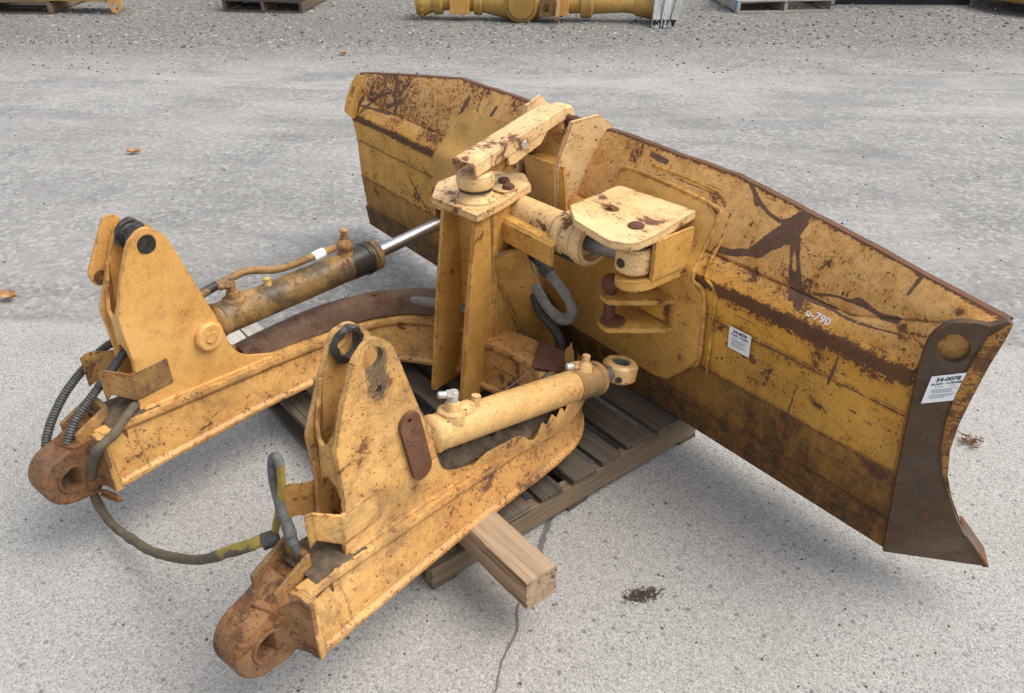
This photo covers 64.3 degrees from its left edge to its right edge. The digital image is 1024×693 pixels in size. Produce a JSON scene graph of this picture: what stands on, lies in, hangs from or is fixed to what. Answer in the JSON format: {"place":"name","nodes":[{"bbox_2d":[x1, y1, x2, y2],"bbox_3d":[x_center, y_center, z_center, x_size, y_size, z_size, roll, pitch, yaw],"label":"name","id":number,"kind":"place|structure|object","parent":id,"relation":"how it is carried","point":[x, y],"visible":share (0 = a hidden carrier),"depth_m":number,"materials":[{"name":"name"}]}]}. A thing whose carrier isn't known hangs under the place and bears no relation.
{"place":"outdoors","nodes":[
{"label":"outdoors","id":0,"kind":"place"},
{"bbox_2d":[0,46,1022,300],"bbox_3d":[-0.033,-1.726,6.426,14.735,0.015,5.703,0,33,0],"label":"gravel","id":1,"kind":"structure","parent":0,"point":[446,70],"depth_m":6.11,"materials":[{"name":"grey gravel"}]},
{"bbox_2d":[0,0,1023,692],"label":"ground","id":2,"kind":"structure","parent":0,"point":[76,586],"depth_m":4.14,"materials":[{"name":"grey gravel"}]},
{"bbox_2d":[0,289,16,298],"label":"dead leaf","id":3,"kind":"object","parent":2,"relation":"on","point":[7,294],"visible":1,"depth_m":4.08,"materials":[{"name":"brown plant"}]},
{"bbox_2d":[0,0,82,13],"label":"wooden pallet","id":4,"kind":"object","parent":2,"relation":"on","point":[52,7],"visible":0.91,"depth_m":10.40,"materials":[{"name":"brown wood"}]},
{"bbox_2d":[4,0,121,12],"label":"yellow beam","id":5,"kind":"structure","parent":4,"relation":"on","point":[112,8],"depth_m":10.26,"materials":[{"name":"metal"}]},
{"bbox_2d":[126,148,140,152],"bbox_3d":[-2.739,-1.419,5.897,0.074,0.032,0.074,26,41,34],"label":"dead leaf","id":6,"kind":"object","parent":2,"relation":"on","point":[133,150],"visible":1,"depth_m":5.90,"materials":[{"name":"brown plant"}]},
{"bbox_2d":[227,330,245,343],"bbox_3d":[-1.162,0.041,3.628,0.088,0.026,0.644,-23,39,-32],"label":"loose board","id":7,"kind":"object","parent":2,"relation":"on","point":[235,337],"visible":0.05,"depth_m":3.73,"materials":[{"name":"grey wood"}]},
{"bbox_2d":[240,322,262,337],"bbox_3d":[-1.088,0.009,3.678,0.088,0.026,0.644,-23,39,-32],"label":"loose board","id":8,"kind":"object","parent":2,"relation":"on","point":[251,329],"visible":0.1,"depth_m":3.79,"materials":[{"name":"grey wood"}]},
{"bbox_2d":[221,0,326,13],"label":"wooden pallet","id":9,"kind":"object","parent":2,"relation":"on","point":[303,5],"visible":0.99,"depth_m":10.46,"materials":[{"name":"brown wood"}]},
{"bbox_2d":[268,347,695,589],"bbox_3d":[-0.150,0.240,3.221,1.228,0.136,1.249,-23,39,-32],"label":"wooden pallet","id":10,"kind":"object","parent":2,"relation":"on","point":[571,480],"visible":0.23,"depth_m":2.96,"materials":[{"name":"brown wood"}]},
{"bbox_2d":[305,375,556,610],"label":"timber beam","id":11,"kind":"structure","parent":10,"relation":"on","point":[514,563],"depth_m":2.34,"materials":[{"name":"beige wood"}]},
{"bbox_2d":[28,72,1013,678],"bbox_3d":[-0.509,-0.115,2.792,2.179,1.082,3.549,-23,39,-32],"label":"dozer blade attachment","id":12,"kind":"object","parent":10,"relation":"on","point":[828,364],"visible":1,"depth_m":2.56,"materials":[{"name":"metal"}]},
{"bbox_2d":[493,516,553,692],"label":"pavement crack","id":13,"kind":"object","parent":2,"relation":"on","point":[546,529],"visible":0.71,"depth_m":2.47,"materials":[{"name":"grey concrete"}]},
{"bbox_2d":[415,0,662,22],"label":"axle housing","id":14,"kind":"object","parent":2,"relation":"on","point":[520,11],"visible":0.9,"depth_m":9.80,"materials":[{"name":"paint"}]},
{"bbox_2d":[71,253,1011,691],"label":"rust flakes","id":15,"kind":"object","parent":2,"relation":"on","point":[623,615],"visible":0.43,"depth_m":2.48,"materials":[{"name":"brown metal"}]},
{"bbox_2d":[621,585,676,605],"bbox_3d":[0.415,0.761,2.513,0.177,0.014,0.072,-9,34,-13],"label":"dry moss clump","id":16,"kind":"object","parent":2,"relation":"on","point":[646,593],"visible":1,"depth_m":2.51,"materials":[{"name":"plant"}]},
{"bbox_2d":[651,0,661,27],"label":"fence post","id":17,"kind":"object","parent":2,"relation":"on","point":[657,5],"visible":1,"depth_m":9.59,"materials":[{"name":"wood"}]},
{"bbox_2d":[659,0,671,27],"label":"fence post","id":18,"kind":"object","parent":2,"relation":"on","point":[667,4],"visible":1,"depth_m":9.59,"materials":[{"name":"wood"}]},
{"bbox_2d":[666,0,682,27],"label":"fence post","id":19,"kind":"object","parent":2,"relation":"on","point":[674,16],"visible":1,"depth_m":9.59,"materials":[{"name":"wood"}]},
{"bbox_2d":[717,0,834,12],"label":"wooden pallet","id":20,"kind":"object","parent":2,"relation":"on","point":[736,5],"visible":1,"depth_m":10.46,"materials":[{"name":"grey wood"}]},
{"bbox_2d":[801,0,969,4],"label":"dark skid","id":21,"kind":"object","parent":2,"relation":"on","point":[936,2],"visible":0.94,"depth_m":10.88,"materials":[{"name":"metal"}]},
{"bbox_2d":[957,430,983,447],"bbox_3d":[1.758,0.358,3.125,0.092,0.025,0.094,12,34,18],"label":"dry seed head","id":22,"kind":"object","parent":2,"relation":"on","point":[973,441],"visible":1,"depth_m":3.12},
{"bbox_2d":[982,0,1023,4],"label":"machine part","id":23,"kind":"object","parent":2,"relation":"on","point":[1016,1],"visible":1,"depth_m":10.23,"materials":[{"name":"metal"}]},
{"bbox_2d":[0,0,1023,47],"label":"gravel","id":24,"kind":"structure","parent":0,"point":[579,21],"depth_m":9.64,"materials":[{"name":"grey gravel"}]},
{"bbox_2d":[0,37,1023,73],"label":"gravel","id":25,"kind":"structure","parent":0,"point":[89,68],"depth_m":8.43,"materials":[{"name":"grey gravel"}]}
]}

